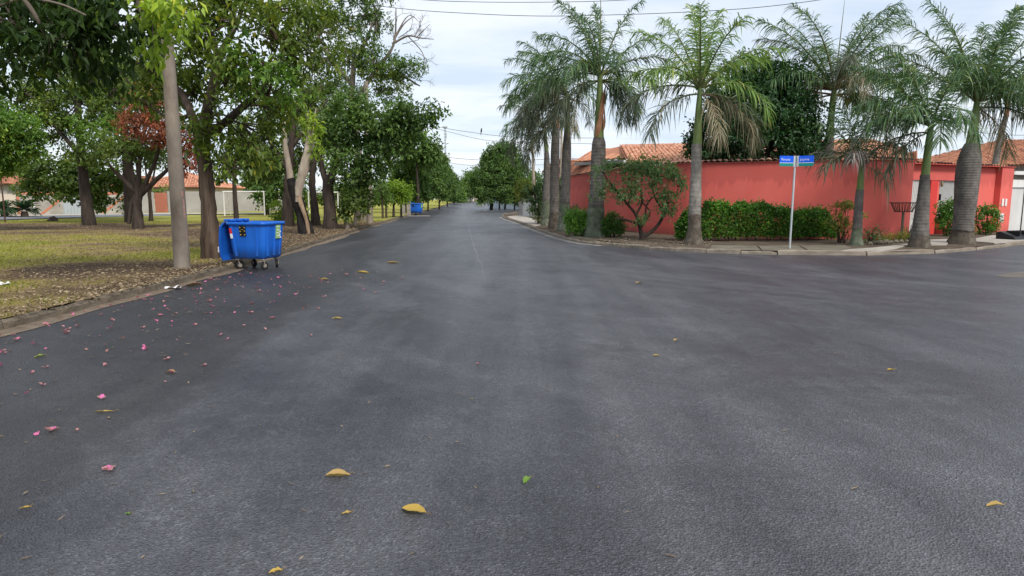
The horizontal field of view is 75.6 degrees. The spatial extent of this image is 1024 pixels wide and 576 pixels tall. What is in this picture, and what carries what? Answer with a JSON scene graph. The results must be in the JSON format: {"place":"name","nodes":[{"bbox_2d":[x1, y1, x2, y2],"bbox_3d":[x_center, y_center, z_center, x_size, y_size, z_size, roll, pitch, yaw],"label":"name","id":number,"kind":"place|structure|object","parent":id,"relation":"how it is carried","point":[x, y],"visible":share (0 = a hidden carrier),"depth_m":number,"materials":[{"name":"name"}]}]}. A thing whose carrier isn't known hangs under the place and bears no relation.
{"place":"outdoors","nodes":[
{"label":"outdoors","id":0,"kind":"place"},
{"bbox_2d":[0,214,187,219],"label":"street","id":1,"kind":"structure","parent":0,"point":[37,217],"depth_m":54.82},
{"bbox_2d":[0,213,272,216],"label":"pavement","id":2,"kind":"structure","parent":0,"point":[122,214],"depth_m":60.28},
{"bbox_2d":[0,199,452,317],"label":"park lawn","id":3,"kind":"structure","parent":0,"point":[377,213],"depth_m":19.12,"materials":[{"name":"plant"}]},
{"bbox_2d":[0,181,5,222],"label":"post","id":4,"kind":"object","parent":3,"relation":"on","point":[3,202],"visible":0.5,"depth_m":42.00,"materials":[{"name":"orange metal"}]},
{"bbox_2d":[0,200,20,216],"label":"cycad","id":5,"kind":"object","parent":3,"relation":"on","point":[6,202],"visible":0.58,"depth_m":54.44,"materials":[{"name":"green plant"}]},
{"bbox_2d":[5,199,43,216],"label":"cycad","id":6,"kind":"object","parent":3,"relation":"on","point":[22,205],"visible":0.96,"depth_m":53.49,"materials":[{"name":"green plant"}]},
{"bbox_2d":[0,95,51,181],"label":"tree","id":7,"kind":"object","parent":3,"relation":"on","point":[17,136],"visible":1,"depth_m":29.39,"materials":[{"name":"green plant"}]},
{"bbox_2d":[0,176,52,193],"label":"house","id":8,"kind":"structure","parent":3,"relation":"on","point":[10,181],"depth_m":65.76,"materials":[{"name":"orange paint"}]},
{"bbox_2d":[15,192,63,214],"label":"boundary wall","id":9,"kind":"structure","parent":3,"relation":"on","point":[46,206],"depth_m":62.31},
{"bbox_2d":[63,197,80,213],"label":"street gate","id":10,"kind":"structure","parent":3,"relation":"on","point":[68,208],"depth_m":64.02,"materials":[{"name":"metal"}]},
{"bbox_2d":[1,29,144,224],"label":"tree","id":11,"kind":"object","parent":3,"relation":"on","point":[48,102],"visible":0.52,"depth_m":36.78,"materials":[{"name":"green plant"}]},
{"bbox_2d":[8,150,150,214],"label":"tree","id":12,"kind":"object","parent":3,"relation":"on","point":[67,188],"visible":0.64,"depth_m":48.65,"materials":[{"name":"green plant"}]},
{"bbox_2d":[0,0,213,110],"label":"tree","id":13,"kind":"object","parent":3,"relation":"on","point":[80,25],"visible":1,"depth_m":10.56,"materials":[{"name":"green plant"}]},
{"bbox_2d":[94,192,123,213],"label":"boundary wall","id":14,"kind":"structure","parent":3,"relation":"on","point":[113,207],"depth_m":67.27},
{"bbox_2d":[107,196,123,217],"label":"shrub","id":15,"kind":"object","parent":3,"relation":"on","point":[122,200],"visible":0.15,"depth_m":51.39,"materials":[{"name":"green plant"}]},
{"bbox_2d":[57,35,204,222],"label":"tree","id":16,"kind":"object","parent":3,"relation":"on","point":[128,193],"visible":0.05,"depth_m":41.97,"materials":[{"name":"green plant"}]},
{"bbox_2d":[119,192,154,212],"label":"boundary wall","id":17,"kind":"structure","parent":3,"relation":"on","point":[145,207],"depth_m":69.93,"materials":[{"name":"grey paint"}]},
{"bbox_2d":[78,80,197,228],"bbox_3d":[-18.199,-6.494,32.970,7.642,7.344,4.179,6,10,39],"label":"tree","id":18,"kind":"object","parent":3,"relation":"on","point":[138,151],"visible":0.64,"depth_m":33.11,"materials":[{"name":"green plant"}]},
{"bbox_2d":[133,132,167,220],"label":"tree","id":19,"kind":"object","parent":3,"relation":"on","point":[149,163],"visible":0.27,"depth_m":44.62,"materials":[{"name":"green plant"}]},
{"bbox_2d":[154,193,167,212],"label":"boundary wall","id":20,"kind":"structure","parent":3,"relation":"on","point":[161,205],"depth_m":70.88,"materials":[{"name":"paint"}]},
{"bbox_2d":[161,0,190,268],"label":"utility pole","id":21,"kind":"object","parent":3,"relation":"on","point":[180,240],"visible":0.7,"depth_m":13.95,"materials":[{"name":"concrete"}]},
{"bbox_2d":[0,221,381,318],"bbox_3d":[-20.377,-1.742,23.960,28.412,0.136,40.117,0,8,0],"label":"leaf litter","id":22,"kind":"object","parent":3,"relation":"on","point":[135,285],"visible":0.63,"depth_m":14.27,"materials":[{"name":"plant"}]},
{"bbox_2d":[149,172,245,202],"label":"house","id":23,"kind":"structure","parent":3,"relation":"on","point":[191,182],"depth_m":78.62,"materials":[{"name":"tile"}]},
{"bbox_2d":[167,191,281,211],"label":"boundary wall","id":24,"kind":"structure","parent":3,"relation":"on","point":[193,202],"depth_m":74.80,"materials":[{"name":"grey paint"}]},
{"bbox_2d":[104,0,348,258],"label":"tree","id":25,"kind":"object","parent":3,"relation":"on","point":[225,74],"visible":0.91,"depth_m":15.80,"materials":[{"name":"green plant"}]},
{"bbox_2d":[210,113,278,218],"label":"tree","id":26,"kind":"object","parent":3,"relation":"on","point":[218,181],"visible":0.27,"depth_m":36.29,"materials":[{"name":"green plant"}]},
{"bbox_2d":[222,191,269,215],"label":"football goal","id":27,"kind":"object","parent":3,"relation":"on","point":[242,191],"visible":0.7,"depth_m":59.32,"materials":[{"name":"white paint"}]},
{"bbox_2d":[222,72,341,225],"bbox_3d":[-12.589,-8.163,37.927,6.166,9.373,6.096,-8,11,-44],"label":"tree","id":28,"kind":"object","parent":3,"relation":"on","point":[293,141],"visible":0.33,"depth_m":36.59,"materials":[{"name":"green plant"}]},
{"bbox_2d":[266,200,310,222],"bbox_3d":[-13.488,-4.539,39.977,2.763,1.649,1.648,-4,8,-25],"label":"shrub","id":29,"kind":"object","parent":3,"relation":"on","point":[278,214],"visible":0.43,"depth_m":39.62,"materials":[{"name":"green plant"}]},
{"bbox_2d":[282,108,326,233],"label":"tree","id":30,"kind":"object","parent":3,"relation":"on","point":[295,190],"visible":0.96,"depth_m":28.09,"materials":[{"name":"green plant"}]},
{"bbox_2d":[303,188,310,207],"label":"tree","id":31,"kind":"object","parent":3,"relation":"on","point":[306,198],"visible":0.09,"depth_m":94.56,"materials":[{"name":"green plant"}]},
{"bbox_2d":[308,192,340,213],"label":"football goal","id":32,"kind":"object","parent":3,"relation":"on","point":[321,192],"visible":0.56,"depth_m":65.69,"materials":[{"name":"white paint"}]},
{"bbox_2d":[293,97,362,225],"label":"tree","id":33,"kind":"object","parent":3,"relation":"on","point":[315,218],"visible":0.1,"depth_m":37.59,"materials":[{"name":"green plant"}]},
{"bbox_2d":[316,184,351,207],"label":"tree","id":34,"kind":"object","parent":3,"relation":"on","point":[319,199],"visible":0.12,"depth_m":90.97,"materials":[{"name":"green plant"}]},
{"bbox_2d":[274,0,438,220],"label":"tree","id":35,"kind":"object","parent":3,"relation":"on","point":[397,75],"visible":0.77,"depth_m":43.17,"materials":[{"name":"green plant"}]},
{"bbox_2d":[364,81,372,222],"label":"utility pole","id":36,"kind":"object","parent":3,"relation":"on","point":[369,218],"visible":0.2,"depth_m":41.01,"materials":[{"name":"concrete"}]},
{"bbox_2d":[300,84,452,228],"bbox_3d":[-6.759,-6.460,32.892,7.807,7.294,3.902,0,8,0],"label":"tree","id":37,"kind":"object","parent":3,"relation":"on","point":[395,125],"visible":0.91,"depth_m":32.28,"materials":[{"name":"green plant"}]},
{"bbox_2d":[402,202,410,215],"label":"gate posts","id":38,"kind":"object","parent":3,"relation":"on","point":[408,209],"visible":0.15,"depth_m":63.13,"materials":[{"name":"concrete"}]},
{"bbox_2d":[459,175,474,199],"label":"tree","id":39,"kind":"object","parent":3,"relation":"on","point":[464,183],"visible":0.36,"depth_m":147.03,"materials":[{"name":"green plant"}]},
{"bbox_2d":[460,165,477,182],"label":"tree","id":40,"kind":"object","parent":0,"point":[466,173],"visible":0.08,"depth_m":162.22,"materials":[{"name":"green plant"}]},
{"bbox_2d":[0,201,1023,575],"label":"road","id":41,"kind":"structure","parent":0,"point":[764,415],"depth_m":4.90,"materials":[{"name":"asphalt"}]},
{"bbox_2d":[0,217,404,336],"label":"curb","id":42,"kind":"structure","parent":41,"relation":"on","point":[25,327],"depth_m":10.48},
{"bbox_2d":[218,218,284,269],"bbox_3d":[-6.030,-1.034,15.372,1.256,1.147,0.958,2,8,13],"label":"waste bin","id":43,"kind":"object","parent":41,"relation":"on","point":[242,238],"visible":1,"depth_m":15.03,"materials":[{"name":"blue plastic"}]},
{"bbox_2d":[239,148,308,214],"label":"tree","id":44,"kind":"object","parent":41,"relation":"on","point":[270,193],"visible":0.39,"depth_m":60.27,"materials":[{"name":"green plant"}]},
{"bbox_2d":[326,469,354,475],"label":"fallen leaf","id":45,"kind":"object","parent":41,"relation":"on","point":[337,472],"visible":1,"depth_m":3.84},
{"bbox_2d":[332,178,379,228],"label":"tree","id":46,"kind":"object","parent":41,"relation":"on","point":[356,201],"visible":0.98,"depth_m":33.05,"materials":[{"name":"green plant"}]},
{"bbox_2d":[343,180,374,224],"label":"tree","id":47,"kind":"object","parent":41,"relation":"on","point":[355,221],"visible":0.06,"depth_m":38.38,"materials":[{"name":"grey plant"}]},
{"bbox_2d":[372,181,394,218],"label":"tree","id":48,"kind":"object","parent":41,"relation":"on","point":[385,191],"visible":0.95,"depth_m":50.94,"materials":[{"name":"green plant"}]},
{"bbox_2d":[372,180,395,217],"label":"tree","id":49,"kind":"object","parent":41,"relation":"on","point":[386,216],"visible":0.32,"depth_m":52.14,"materials":[{"name":"green plant"}]},
{"bbox_2d":[375,178,418,218],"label":"tree","id":50,"kind":"object","parent":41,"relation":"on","point":[400,189],"visible":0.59,"depth_m":54.00,"materials":[{"name":"green plant"}]},
{"bbox_2d":[387,159,435,208],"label":"street tree","id":51,"kind":"object","parent":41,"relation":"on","point":[424,189],"visible":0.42,"depth_m":67.93,"materials":[{"name":"green plant"}]},
{"bbox_2d":[380,120,450,214],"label":"street tree","id":52,"kind":"object","parent":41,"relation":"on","point":[423,157],"visible":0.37,"depth_m":64.85,"materials":[{"name":"green plant"}]},
{"bbox_2d":[402,504,429,512],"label":"fallen leaf","id":53,"kind":"object","parent":41,"relation":"on","point":[415,507],"visible":1,"depth_m":3.42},
{"bbox_2d":[410,203,422,215],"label":"waste bin","id":54,"kind":"object","parent":41,"relation":"on","point":[416,208],"visible":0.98,"depth_m":63.05,"materials":[{"name":"blue plastic"}]},
{"bbox_2d":[416,142,449,211],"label":"street tree","id":55,"kind":"object","parent":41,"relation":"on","point":[438,176],"visible":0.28,"depth_m":77.55,"materials":[{"name":"green plant"}]},
{"bbox_2d":[429,151,454,208],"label":"street tree","id":56,"kind":"object","parent":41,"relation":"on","point":[445,196],"visible":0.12,"depth_m":90.18,"materials":[{"name":"green plant"}]},
{"bbox_2d":[440,164,459,206],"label":"street tree","id":57,"kind":"object","parent":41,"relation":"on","point":[454,193],"visible":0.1,"depth_m":106.06,"materials":[{"name":"green plant"}]},
{"bbox_2d":[450,174,461,203],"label":"street tree","id":58,"kind":"object","parent":41,"relation":"on","point":[459,188],"visible":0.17,"depth_m":126.02,"materials":[{"name":"green plant"}]},
{"bbox_2d":[0,242,987,559],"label":"road litter","id":59,"kind":"object","parent":41,"relation":"on","point":[326,348],"visible":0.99,"depth_m":4.85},
{"bbox_2d":[499,217,601,245],"bbox_3d":[0.656,-3.861,40.565,1.054,0.019,36.567,-1,8,-6],"label":"gutter","id":60,"kind":"object","parent":41,"relation":"on","point":[547,235],"visible":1,"depth_m":29.21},
{"bbox_2d":[986,500,1004,505],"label":"fallen leaf","id":61,"kind":"object","parent":41,"relation":"on","point":[993,503],"visible":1,"depth_m":3.46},
{"bbox_2d":[998,272,1023,277],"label":"earth stain","id":62,"kind":"object","parent":41,"relation":"on","point":[1015,275],"visible":1,"depth_m":13.92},
{"bbox_2d":[0,0,1023,191],"label":"sky","id":63,"kind":"structure","parent":0,"point":[470,50],"materials":[{"name":"white"}]},
{"bbox_2d":[429,0,619,2],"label":"overhead wire","id":64,"kind":"object","parent":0,"point":[524,2],"visible":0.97,"depth_m":33.60,"materials":[{"name":"black metal"}]},
{"bbox_2d":[341,0,817,15],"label":"overhead wire","id":65,"kind":"object","parent":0,"point":[576,15],"visible":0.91,"depth_m":31.24,"materials":[{"name":"black metal"}]},
{"bbox_2d":[504,212,1023,251],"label":"verge","id":66,"kind":"structure","parent":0,"point":[741,241],"depth_m":23.54,"materials":[{"name":"concrete"}]},
{"bbox_2d":[516,168,542,197],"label":"tree","id":67,"kind":"object","parent":66,"relation":"on","point":[537,176],"visible":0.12,"depth_m":76.83,"materials":[{"name":"green plant"}]},
{"bbox_2d":[532,134,534,187],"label":"utility pole","id":68,"kind":"object","parent":66,"relation":"on","point":[533,173],"visible":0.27,"depth_m":56.09,"materials":[{"name":"grey concrete"}]},
{"bbox_2d":[510,175,560,223],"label":"tree","id":69,"kind":"object","parent":66,"relation":"on","point":[528,191],"visible":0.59,"depth_m":39.40,"materials":[{"name":"green plant"}]},
{"bbox_2d":[497,94,581,224],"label":"palm tree","id":70,"kind":"object","parent":66,"relation":"on","point":[545,212],"visible":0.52,"depth_m":37.55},
{"bbox_2d":[519,190,560,217],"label":"gate wall","id":71,"kind":"structure","parent":66,"relation":"on","point":[522,210],"depth_m":57.53,"materials":[{"name":"grey paint"}]},
{"bbox_2d":[498,31,596,228],"bbox_3d":[1.916,-7.789,32.924,5.282,9.839,4.794,0,8,0],"label":"palm tree","id":72,"kind":"object","parent":66,"relation":"on","point":[554,183],"visible":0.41,"depth_m":32.82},
{"bbox_2d":[505,38,608,231],"bbox_3d":[1.885,-7.022,30.275,4.519,9.025,4.098,4,8,25],"label":"palm tree","id":73,"kind":"object","parent":66,"relation":"on","point":[565,176],"visible":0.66,"depth_m":30.07,"materials":[{"name":"plant"}]},
{"bbox_2d":[560,119,562,176],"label":"utility pole","id":74,"kind":"object","parent":66,"relation":"on","point":[561,143],"visible":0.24,"depth_m":48.98,"materials":[{"name":"grey concrete"}]},
{"bbox_2d":[562,207,590,235],"bbox_3d":[2.835,-2.666,26.841,1.620,1.326,1.507,0,8,0],"label":"shrub","id":75,"kind":"object","parent":66,"relation":"on","point":[578,222],"visible":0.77,"depth_m":26.68,"materials":[{"name":"green plant"}]},
{"bbox_2d":[571,161,590,174],"bbox_3d":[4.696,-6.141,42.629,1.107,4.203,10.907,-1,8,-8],"label":"house","id":76,"kind":"structure","parent":66,"relation":"on","point":[577,169],"depth_m":42.67,"materials":[{"name":"brown tile"}]},
{"bbox_2d":[521,0,675,236],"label":"palm tree","id":77,"kind":"object","parent":66,"relation":"on","point":[595,211],"visible":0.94,"depth_m":25.73,"materials":[{"name":"plant"}]},
{"bbox_2d":[597,210,628,236],"bbox_3d":[4.025,-2.521,26.350,1.320,1.212,1.085,0,8,0],"label":"shrub","id":78,"kind":"object","parent":66,"relation":"on","point":[610,221],"visible":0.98,"depth_m":26.16,"materials":[{"name":"green plant"}]},
{"bbox_2d":[586,150,689,239],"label":"tree","id":79,"kind":"object","parent":66,"relation":"on","point":[653,173],"visible":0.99,"depth_m":24.21,"materials":[{"name":"green plant"}]},
{"bbox_2d":[598,236,710,245],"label":"leaf scraps","id":80,"kind":"object","parent":66,"relation":"on","point":[642,242],"visible":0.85,"depth_m":22.77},
{"bbox_2d":[673,205,688,240],"bbox_3d":[6.322,-2.349,23.960,0.801,1.347,1.006,6,10,39],"label":"hedge","id":81,"kind":"object","parent":66,"relation":"on","point":[680,225],"visible":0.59,"depth_m":23.80,"materials":[{"name":"green plant"}]},
{"bbox_2d":[616,0,791,244],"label":"palm tree","id":82,"kind":"object","parent":66,"relation":"on","point":[698,77],"visible":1,"depth_m":21.48,"materials":[{"name":"plant"}]},
{"bbox_2d":[570,156,915,238],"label":"garden wall","id":83,"kind":"structure","parent":66,"relation":"on","point":[767,181],"depth_m":25.48,"materials":[{"name":"paint"}]},
{"bbox_2d":[573,138,917,168],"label":"house","id":84,"kind":"structure","parent":66,"relation":"on","point":[668,150],"depth_m":35.85,"materials":[{"name":"tile"}]},
{"bbox_2d":[677,48,842,162],"bbox_3d":[10.784,-6.418,28.946,6.886,8.301,4.786,0,8,0],"label":"tree","id":85,"kind":"object","parent":66,"relation":"on","point":[801,138],"visible":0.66,"depth_m":27.96,"materials":[{"name":"green plant"}]},
{"bbox_2d":[701,197,836,240],"bbox_3d":[9.292,-2.533,24.162,5.439,1.664,1.363,-1,8,-8],"label":"hedge","id":86,"kind":"object","parent":66,"relation":"on","point":[768,222],"visible":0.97,"depth_m":23.84,"materials":[{"name":"green plant"}]},
{"bbox_2d":[751,0,932,159],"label":"palm tree","id":87,"kind":"object","parent":66,"relation":"on","point":[840,81],"visible":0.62,"depth_m":28.64,"materials":[{"name":"plant"}]},
{"bbox_2d":[819,198,870,242],"bbox_3d":[11.649,-2.321,22.840,1.703,1.613,1.016,-1,8,-9],"label":"shrub","id":88,"kind":"object","parent":66,"relation":"on","point":[844,206],"visible":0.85,"depth_m":22.79,"materials":[{"name":"green plant"}]},
{"bbox_2d":[803,101,915,244],"bbox_3d":[11.190,-3.675,21.776,3.481,4.657,2.539,-3,8,-24],"label":"palm tree","id":89,"kind":"object","parent":66,"relation":"on","point":[856,238],"visible":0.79,"depth_m":21.39,"materials":[{"name":"plant"}]},
{"bbox_2d":[863,223,884,242],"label":"shrub","id":90,"kind":"object","parent":66,"relation":"on","point":[873,236],"visible":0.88,"depth_m":22.69,"materials":[{"name":"green plant"}]},
{"bbox_2d":[867,239,908,244],"bbox_3d":[12.938,-1.589,22.479,2.872,0.192,0.192,-5,9,-32],"label":"edging","id":91,"kind":"object","parent":66,"relation":"on","point":[884,241],"visible":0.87,"depth_m":22.22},
{"bbox_2d":[875,227,910,240],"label":"weeds","id":92,"kind":"object","parent":66,"relation":"on","point":[897,237],"visible":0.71,"depth_m":23.13,"materials":[{"name":"green plant"}]},
{"bbox_2d":[889,202,915,239],"bbox_3d":[14.341,-2.377,24.238,0.791,1.528,0.551,0,8,0],"label":"litter basket","id":93,"kind":"object","parent":66,"relation":"on","point":[903,215],"visible":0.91,"depth_m":24.17,"materials":[{"name":"black metal"}]},
{"bbox_2d":[843,42,992,247],"bbox_3d":[12.283,-4.383,20.400,3.916,6.428,3.493,3,8,20],"label":"palm tree","id":94,"kind":"object","parent":66,"relation":"on","point":[915,111],"visible":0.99,"depth_m":20.16,"materials":[{"name":"plant"}]},
{"bbox_2d":[932,196,953,235],"bbox_3d":[17.842,-2.887,26.893,1.363,1.743,1.348,0,8,0],"label":"shrub","id":95,"kind":"object","parent":66,"relation":"on","point":[944,210],"visible":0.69,"depth_m":26.91,"materials":[{"name":"green plant"}]},
{"bbox_2d":[877,0,1023,244],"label":"palm tree","id":96,"kind":"object","parent":66,"relation":"on","point":[967,175],"visible":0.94,"depth_m":21.70,"materials":[{"name":"plant"}]},
{"bbox_2d":[909,161,1015,233],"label":"gate wall","id":97,"kind":"structure","parent":66,"relation":"on","point":[996,185],"depth_m":29.57,"materials":[{"name":"paint"}]},
{"bbox_2d":[917,139,1023,187],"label":"house","id":98,"kind":"structure","parent":66,"relation":"on","point":[952,156],"depth_m":39.88,"materials":[{"name":"orange tile"}]},
{"bbox_2d":[974,201,1004,234],"bbox_3d":[20.161,-2.922,28.167,1.443,1.534,1.108,3,8,21],"label":"shrub","id":99,"kind":"object","parent":66,"relation":"on","point":[987,223],"visible":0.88,"depth_m":28.00,"materials":[{"name":"green plant"}]},
{"bbox_2d":[955,53,1023,163],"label":"palm tree","id":100,"kind":"object","parent":66,"relation":"on","point":[995,159],"visible":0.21,"depth_m":32.69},
{"bbox_2d":[1008,171,1023,230],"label":"garage","id":101,"kind":"structure","parent":66,"relation":"on","point":[1016,219],"depth_m":31.03,"materials":[{"name":"white paint"}]},
{"bbox_2d":[507,215,1023,250],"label":"pavement","id":102,"kind":"structure","parent":0,"point":[991,239],"depth_m":20.84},
{"bbox_2d":[779,155,813,247],"bbox_3d":[8.409,-2.447,19.742,0.953,2.966,0.251,1,8,10],"label":"street sign","id":103,"kind":"object","parent":102,"relation":"on","point":[801,160],"visible":0.99,"depth_m":19.58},
{"bbox_2d":[996,231,1023,239],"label":"ramp","id":104,"kind":"structure","parent":102,"relation":"on","point":[1014,235],"depth_m":24.23,"materials":[{"name":"black metal"}]},
{"bbox_3d":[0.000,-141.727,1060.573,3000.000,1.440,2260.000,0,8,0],"label":"ground","id":105,"kind":"structure","parent":0,"visible":0},
{"bbox_2d":[0,194,17,214],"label":"boundary wall","id":106,"kind":"structure","parent":105,"relation":"on","point":[11,197],"depth_m":59.60,"materials":[{"name":"beige paint"}]},
{"bbox_2d":[152,184,168,197],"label":"shrub","id":107,"kind":"object","parent":105,"relation":"on","point":[161,190],"visible":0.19,"depth_m":72.83,"materials":[{"name":"green plant"}]},
{"bbox_2d":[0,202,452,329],"bbox_3d":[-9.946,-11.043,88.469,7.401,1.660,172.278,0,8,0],"label":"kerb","id":108,"kind":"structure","parent":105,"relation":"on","point":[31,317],"depth_m":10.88,"materials":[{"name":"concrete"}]},
{"bbox_2d":[455,189,470,202],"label":"tree","id":109,"kind":"object","parent":105,"relation":"on","point":[464,197],"visible":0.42,"depth_m":138.04,"materials":[{"name":"green plant"}]},
{"bbox_2d":[465,140,531,209],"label":"tree","id":110,"kind":"object","parent":105,"relation":"on","point":[496,177],"visible":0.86,"depth_m":85.13,"materials":[{"name":"green plant"}]},
{"bbox_2d":[488,201,518,208],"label":"street wall","id":111,"kind":"structure","parent":105,"relation":"on","point":[496,206],"depth_m":94.20,"materials":[{"name":"white paint"}]},
{"bbox_2d":[502,213,1023,255],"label":"kerb","id":112,"kind":"structure","parent":105,"relation":"on","point":[819,252],"depth_m":19.80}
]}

